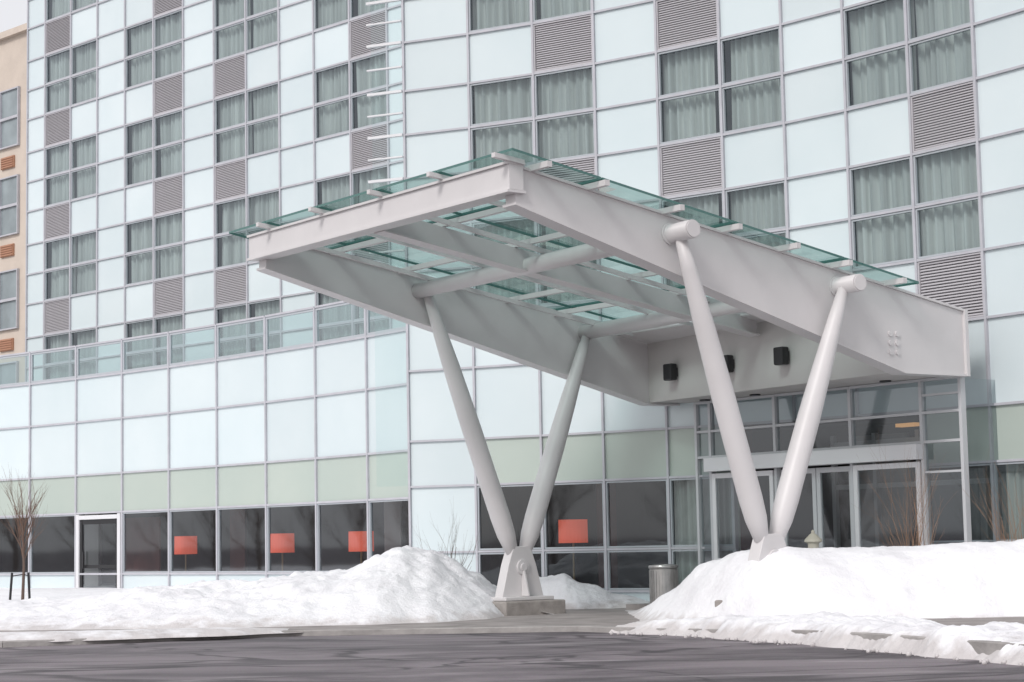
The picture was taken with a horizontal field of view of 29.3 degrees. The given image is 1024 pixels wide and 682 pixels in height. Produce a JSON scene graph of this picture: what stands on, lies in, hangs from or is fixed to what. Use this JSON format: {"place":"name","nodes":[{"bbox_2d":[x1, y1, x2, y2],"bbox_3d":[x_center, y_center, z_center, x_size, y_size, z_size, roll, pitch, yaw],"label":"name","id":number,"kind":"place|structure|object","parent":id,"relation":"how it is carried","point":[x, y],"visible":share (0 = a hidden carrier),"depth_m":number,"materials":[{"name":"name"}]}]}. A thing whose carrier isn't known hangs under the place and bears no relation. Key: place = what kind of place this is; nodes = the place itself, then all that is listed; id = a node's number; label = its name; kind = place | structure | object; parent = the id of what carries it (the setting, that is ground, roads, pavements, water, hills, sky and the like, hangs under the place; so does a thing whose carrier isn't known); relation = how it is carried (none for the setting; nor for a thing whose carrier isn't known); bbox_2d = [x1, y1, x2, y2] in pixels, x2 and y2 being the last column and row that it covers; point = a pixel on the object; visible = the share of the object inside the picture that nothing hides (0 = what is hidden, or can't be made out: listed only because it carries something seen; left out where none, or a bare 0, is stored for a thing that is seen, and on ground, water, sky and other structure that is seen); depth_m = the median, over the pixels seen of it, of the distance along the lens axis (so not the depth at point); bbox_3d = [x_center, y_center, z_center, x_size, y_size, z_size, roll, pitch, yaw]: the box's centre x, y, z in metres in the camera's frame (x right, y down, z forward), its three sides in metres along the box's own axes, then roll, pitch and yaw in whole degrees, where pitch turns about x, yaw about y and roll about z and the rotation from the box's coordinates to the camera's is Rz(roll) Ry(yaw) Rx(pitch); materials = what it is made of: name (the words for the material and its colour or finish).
{"place":"outdoors","nodes":[
{"label":"outdoors","id":0,"kind":"place"},
{"bbox_2d":[0,0,26,32],"label":"sky","id":1,"kind":"structure","parent":0,"point":[13,13],"materials":[{"name":"white"}]},
{"bbox_2d":[0,584,550,613],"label":"snow ground","id":2,"kind":"structure","parent":0,"point":[85,591],"depth_m":53.99,"materials":[{"name":"white snow"}]},
{"bbox_2d":[9,573,21,599],"bbox_3d":[-11.674,5.854,46.098,0.347,0.804,0.073,0,-6,-15],"label":"tree stake","id":3,"kind":"object","parent":2,"relation":"on","point":[11,583],"visible":0.8,"depth_m":46.06,"materials":[{"name":"black metal"}]},
{"bbox_2d":[0,465,47,599],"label":"young tree","id":4,"kind":"object","parent":2,"relation":"on","point":[23,525],"visible":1,"depth_m":46.26,"materials":[{"name":"brown plant"}]},
{"bbox_2d":[24,572,30,598],"bbox_3d":[-11.421,5.849,46.097,0.237,0.803,0.073,-4,-6,24],"label":"tree stake","id":5,"kind":"object","parent":2,"relation":"on","point":[28,581],"visible":0.8,"depth_m":46.06,"materials":[{"name":"black metal"}]},
{"bbox_2d":[0,632,1023,681],"bbox_3d":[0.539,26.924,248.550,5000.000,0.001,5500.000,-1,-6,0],"label":"road","id":6,"kind":"structure","parent":0,"point":[546,657],"depth_m":24.73,"materials":[{"name":"grey asphalt"}]},
{"bbox_2d":[0,23,26,384],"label":"neighbour building","id":7,"kind":"structure","parent":6,"relation":"on","point":[13,63],"depth_m":72.29,"materials":[{"name":"beige concrete"}]},
{"bbox_2d":[0,268,18,330],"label":"window","id":8,"kind":"structure","parent":7,"relation":"in","point":[9,279],"depth_m":72.06,"materials":[{"name":"clear glass"}]},
{"bbox_2d":[0,361,18,384],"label":"window","id":9,"kind":"structure","parent":7,"relation":"in","point":[9,371],"depth_m":71.77,"materials":[{"name":"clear glass"}]},
{"bbox_2d":[0,86,19,150],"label":"window","id":10,"kind":"structure","parent":7,"relation":"in","point":[9,98],"depth_m":72.77,"materials":[{"name":"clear glass"}]},
{"bbox_2d":[0,174,19,237],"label":"window","id":11,"kind":"structure","parent":7,"relation":"in","point":[10,185],"depth_m":72.42,"materials":[{"name":"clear glass"}]},
{"bbox_2d":[0,625,1023,654],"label":"kerb","id":12,"kind":"structure","parent":6,"relation":"on","point":[986,647],"depth_m":32.18,"materials":[{"name":"concrete"}]},
{"bbox_2d":[0,608,1023,631],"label":"pavement","id":13,"kind":"structure","parent":0,"point":[606,617],"depth_m":34.15,"materials":[{"name":"concrete"}]},
{"bbox_2d":[0,627,302,642],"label":"snow strip","id":14,"kind":"object","parent":13,"relation":"on","point":[63,636],"visible":0.92,"depth_m":31.68,"materials":[{"name":"white snow"}]},
{"bbox_2d":[0,545,503,630],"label":"snow bank","id":15,"kind":"structure","parent":13,"relation":"on","point":[403,584],"depth_m":36.12,"materials":[{"name":"white snow"}]},
{"bbox_2d":[406,498,486,568],"bbox_3d":[-1.276,4.421,42.010,1.957,2.215,1.356,2,-7,-27],"label":"bare shrub","id":16,"kind":"object","parent":15,"relation":"on","point":[462,554],"visible":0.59,"depth_m":41.97,"materials":[{"name":"brown plant"}]},
{"bbox_2d":[0,0,1023,609],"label":"hotel building","id":17,"kind":"structure","parent":13,"relation":"on","point":[190,370],"depth_m":45.09,"materials":[{"name":"silver metal"}]},
{"bbox_2d":[0,517,27,573],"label":"window","id":18,"kind":"structure","parent":17,"relation":"in","point":[3,517],"depth_m":61.49,"materials":[{"name":"clear glass"}]},
{"bbox_2d":[30,515,74,572],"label":"window","id":19,"kind":"structure","parent":17,"relation":"in","point":[54,515],"depth_m":60.63,"materials":[{"name":"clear glass"}]},
{"bbox_2d":[44,328,95,379],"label":"window","id":20,"kind":"structure","parent":17,"relation":"in","point":[86,336],"depth_m":64.95,"materials":[{"name":"clear glass"}]},
{"bbox_2d":[45,231,95,299],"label":"window","id":21,"kind":"structure","parent":17,"relation":"in","point":[83,277],"depth_m":65.17,"materials":[{"name":"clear glass"}]},
{"bbox_2d":[45,134,95,206],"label":"window","id":22,"kind":"structure","parent":17,"relation":"in","point":[86,148],"depth_m":65.52,"materials":[{"name":"clear glass"}]},
{"bbox_2d":[46,39,95,112],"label":"window","id":23,"kind":"structure","parent":17,"relation":"in","point":[85,56],"depth_m":65.74,"materials":[{"name":"clear glass"}]},
{"bbox_2d":[46,0,95,20],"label":"window","id":24,"kind":"structure","parent":17,"relation":"in","point":[59,7],"depth_m":66.45,"materials":[{"name":"clear glass"}]},
{"bbox_2d":[76,513,120,587],"bbox_3d":[-12.317,6.367,58.453,2.274,2.400,0.160,-7,-8,43],"label":"door","id":25,"kind":"structure","parent":17,"relation":"in","point":[81,520],"depth_m":58.74,"materials":[{"name":"white metal"}]},
{"bbox_2d":[123,511,167,572],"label":"window","id":26,"kind":"structure","parent":17,"relation":"in","point":[150,511],"depth_m":57.48,"materials":[{"name":"grey glass"}]},
{"bbox_2d":[126,211,181,284],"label":"window","id":27,"kind":"structure","parent":17,"relation":"in","point":[168,228],"depth_m":61.79,"materials":[{"name":"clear glass"}]},
{"bbox_2d":[126,110,181,185],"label":"window","id":28,"kind":"structure","parent":17,"relation":"in","point":[170,126],"depth_m":62.06,"materials":[{"name":"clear glass"}]},
{"bbox_2d":[126,9,181,88],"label":"window","id":29,"kind":"structure","parent":17,"relation":"in","point":[168,59],"depth_m":62.47,"materials":[{"name":"clear glass"}]},
{"bbox_2d":[126,314,182,369],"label":"window","id":30,"kind":"structure","parent":17,"relation":"in","point":[175,322],"depth_m":61.59,"materials":[{"name":"clear glass"}]},
{"bbox_2d":[174,536,196,570],"bbox_3d":[-9.466,6.508,56.852,0.662,1.680,0.662,-1,-6,0],"label":"floor lamp","id":31,"kind":"object","parent":17,"relation":"in","point":[185,545],"visible":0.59,"depth_m":56.64,"materials":[{"name":"red fabric"}]},
{"bbox_2d":[170,509,215,572],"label":"window","id":32,"kind":"structure","parent":17,"relation":"in","point":[171,571],"depth_m":55.86,"materials":[{"name":"grey glass"}]},
{"bbox_2d":[218,506,264,571],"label":"window","id":33,"kind":"structure","parent":17,"relation":"in","point":[219,554],"depth_m":54.17,"materials":[{"name":"grey glass"}]},
{"bbox_2d":[214,0,277,60],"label":"window","id":34,"kind":"structure","parent":17,"relation":"in","point":[265,30],"depth_m":59.34,"materials":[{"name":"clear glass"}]},
{"bbox_2d":[215,82,277,163],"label":"window","id":35,"kind":"structure","parent":17,"relation":"in","point":[265,101],"depth_m":58.80,"materials":[{"name":"clear glass"}]},
{"bbox_2d":[215,190,278,268],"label":"window","id":36,"kind":"structure","parent":17,"relation":"in","point":[261,207],"depth_m":58.80,"materials":[{"name":"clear glass"}]},
{"bbox_2d":[216,298,279,355],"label":"window","id":37,"kind":"structure","parent":17,"relation":"in","point":[262,308],"depth_m":58.17,"materials":[{"name":"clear glass"}]},
{"bbox_2d":[270,533,294,570],"bbox_3d":[-6.274,6.108,53.569,0.662,1.680,0.662,-1,-6,0],"label":"floor lamp","id":38,"kind":"object","parent":17,"relation":"in","point":[282,543],"visible":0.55,"depth_m":53.35,"materials":[{"name":"red fabric"}]},
{"bbox_2d":[267,504,314,571],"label":"window","id":39,"kind":"structure","parent":17,"relation":"in","point":[268,509],"depth_m":52.43,"materials":[{"name":"grey metal"}]},
{"bbox_2d":[317,501,365,571],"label":"window","id":40,"kind":"structure","parent":17,"relation":"in","point":[318,505],"depth_m":50.64,"materials":[{"name":"grey glass"}]},
{"bbox_2d":[314,0,384,29],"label":"window","id":41,"kind":"structure","parent":17,"relation":"in","point":[330,12],"depth_m":56.25,"materials":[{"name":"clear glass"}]},
{"bbox_2d":[315,51,386,139],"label":"window","id":42,"kind":"structure","parent":17,"relation":"in","point":[333,84],"depth_m":55.52,"materials":[{"name":"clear glass"}]},
{"bbox_2d":[316,165,387,247],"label":"window","id":43,"kind":"structure","parent":17,"relation":"in","point":[333,189],"depth_m":55.28,"materials":[{"name":"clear glass"}]},
{"bbox_2d":[317,292,388,340],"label":"window","id":44,"kind":"structure","parent":17,"relation":"in","point":[339,314],"depth_m":55.23,"materials":[{"name":"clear glass"}]},
{"bbox_2d":[348,531,373,563],"bbox_3d":[-3.911,5.786,50.883,0.662,1.680,0.662,-1,-6,0],"label":"floor lamp","id":45,"kind":"object","parent":17,"relation":"in","point":[357,541],"visible":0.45,"depth_m":50.65,"materials":[{"name":"red fabric"}]},
{"bbox_2d":[369,499,407,558],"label":"window","id":46,"kind":"structure","parent":17,"relation":"in","point":[370,502],"depth_m":48.81,"materials":[{"name":"grey metal"}]},
{"bbox_2d":[477,484,541,576],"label":"window","id":47,"kind":"structure","parent":17,"relation":"in","point":[478,487],"depth_m":43.50,"materials":[{"name":"grey metal"}]},
{"bbox_2d":[468,0,590,31],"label":"window","id":48,"kind":"structure","parent":17,"relation":"in","point":[487,14],"depth_m":44.45,"materials":[{"name":"glass"}]},
{"bbox_2d":[470,65,594,170],"bbox_3d":[0.523,-4.947,43.885,3.241,2.010,0.387,-4,-7,29],"label":"window","id":49,"kind":"structure","parent":17,"relation":"in","point":[567,136],"depth_m":43.89,"materials":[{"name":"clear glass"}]},
{"bbox_2d":[472,218,597,304],"bbox_3d":[0.588,-1.764,43.557,3.245,2.010,0.369,-4,-7,30],"label":"window","id":50,"kind":"structure","parent":17,"relation":"in","point":[526,225],"depth_m":43.84,"materials":[{"name":"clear glass"}]},
{"bbox_2d":[558,519,587,579],"bbox_3d":[1.384,4.908,43.926,0.662,1.800,0.662,-1,-6,0],"label":"floor lamp","id":51,"kind":"object","parent":17,"relation":"in","point":[572,531],"visible":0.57,"depth_m":43.72,"materials":[{"name":"red fabric"}]},
{"bbox_2d":[544,482,604,589],"bbox_3d":[1.363,4.227,42.417,1.510,2.310,0.060,-5,-7,32],"label":"window","id":52,"kind":"structure","parent":17,"relation":"in","point":[545,520],"depth_m":42.47,"materials":[{"name":"grey metal"}]},
{"bbox_2d":[606,479,668,589],"bbox_3d":[2.678,4.111,41.541,1.540,2.310,0.060,-5,-7,35],"label":"window","id":53,"kind":"structure","parent":17,"relation":"in","point":[607,482],"depth_m":41.76,"materials":[{"name":"grey metal"}]},
{"bbox_2d":[670,477,740,584],"bbox_3d":[4.029,3.994,40.668,1.610,2.330,0.327,-6,-7,38],"label":"window","id":54,"kind":"structure","parent":17,"relation":"in","point":[685,509],"depth_m":40.92,"materials":[{"name":"glass"}]},
{"bbox_2d":[658,27,781,143],"bbox_3d":[4.433,-5.309,41.103,3.181,2.010,0.385,-6,-8,41],"label":"window","id":55,"kind":"structure","parent":17,"relation":"in","point":[758,103],"depth_m":41.16,"materials":[{"name":"clear glass"}]},
{"bbox_2d":[662,181,786,288],"bbox_3d":[4.495,-2.127,40.776,3.184,2.010,0.363,-6,-8,41],"label":"window","id":56,"kind":"structure","parent":17,"relation":"in","point":[762,207],"depth_m":40.52,"materials":[{"name":"glass"}]},
{"bbox_2d":[843,0,972,107],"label":"window","id":57,"kind":"structure","parent":17,"relation":"in","point":[945,59],"depth_m":37.95,"materials":[{"name":"clear glass"}]},
{"bbox_2d":[849,142,980,268],"bbox_3d":[7.767,-2.538,37.396,0.343,2.010,3.178,4,-7,-39],"label":"window","id":58,"kind":"structure","parent":17,"relation":"in","point":[949,173],"depth_m":37.42,"materials":[{"name":"clear glass"}]},
{"bbox_2d":[929,463,993,542],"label":"window","id":59,"kind":"structure","parent":17,"relation":"in","point":[986,464],"depth_m":36.21,"materials":[{"name":"black glass"}]},
{"bbox_2d":[994,461,1023,541],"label":"window","id":60,"kind":"structure","parent":17,"relation":"in","point":[1015,470],"depth_m":35.41,"materials":[{"name":"glass"}]},
{"bbox_2d":[539,573,649,608],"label":"snow bank","id":61,"kind":"structure","parent":13,"relation":"on","point":[571,592],"depth_m":40.83,"materials":[{"name":"white snow"}]},
{"bbox_2d":[229,148,970,615],"bbox_3d":[2.126,1.392,35.411,11.544,7.272,9.399,3,-7,-36],"label":"entrance canopy","id":62,"kind":"object","parent":13,"relation":"on","point":[827,322],"visible":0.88,"depth_m":34.47,"materials":[{"name":"white metal"}]},
{"bbox_2d":[663,363,677,380],"bbox_3d":[3.238,0.635,39.865,0.238,0.340,0.260,3,-7,-36],"label":"wall lamp","id":63,"kind":"object","parent":62,"relation":"attached to","point":[670,371],"visible":1,"depth_m":39.76,"materials":[{"name":"black metal"}]},
{"bbox_2d":[724,355,733,372],"bbox_3d":[4.205,0.450,38.242,0.238,0.340,0.260,3,-7,-36],"label":"wall lamp","id":64,"kind":"object","parent":62,"relation":"attached to","point":[729,360],"visible":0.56,"depth_m":38.12,"materials":[{"name":"black metal"}]},
{"bbox_2d":[773,346,788,365],"bbox_3d":[5.074,0.283,36.782,0.238,0.340,0.260,3,-7,-36],"label":"wall lamp","id":65,"kind":"object","parent":62,"relation":"attached to","point":[781,355],"visible":1,"depth_m":36.68,"materials":[{"name":"black metal"}]},
{"bbox_2d":[648,564,677,603],"bbox_3d":[2.925,4.747,37.707,0.580,0.890,0.580,-1,-6,0],"label":"litter bin","id":66,"kind":"object","parent":13,"relation":"on","point":[663,578],"visible":0.76,"depth_m":37.49,"materials":[{"name":"metal"}]},
{"bbox_2d":[804,530,821,547],"bbox_3d":[5.362,4.052,34.757,0.320,1.400,0.320,-1,-6,0],"label":"fire hydrant","id":67,"kind":"object","parent":13,"relation":"on","point":[813,540],"visible":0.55,"depth_m":34.72,"materials":[{"name":"beige metal"}]},
{"bbox_2d":[609,611,1023,666],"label":"snow ridge","id":68,"kind":"structure","parent":13,"relation":"on","point":[938,641],"depth_m":26.31,"materials":[{"name":"white snow"}]},
{"bbox_2d":[625,539,1023,621],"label":"snow bank","id":69,"kind":"structure","parent":13,"relation":"on","point":[969,580],"depth_m":30.57,"materials":[{"name":"white snow"}]},
{"bbox_2d":[857,431,953,545],"bbox_3d":[6.949,3.125,34.551,1.680,3.143,1.638,-1,-6,0],"label":"bare shrub","id":70,"kind":"object","parent":13,"relation":"on","point":[918,539],"visible":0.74,"depth_m":34.53,"materials":[{"name":"brown plant"}]},
{"bbox_2d":[964,453,1023,541],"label":"bare shrub","id":71,"kind":"object","parent":13,"relation":"on","point":[1004,538],"visible":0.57,"depth_m":34.16,"materials":[{"name":"brown plant"}]}
]}

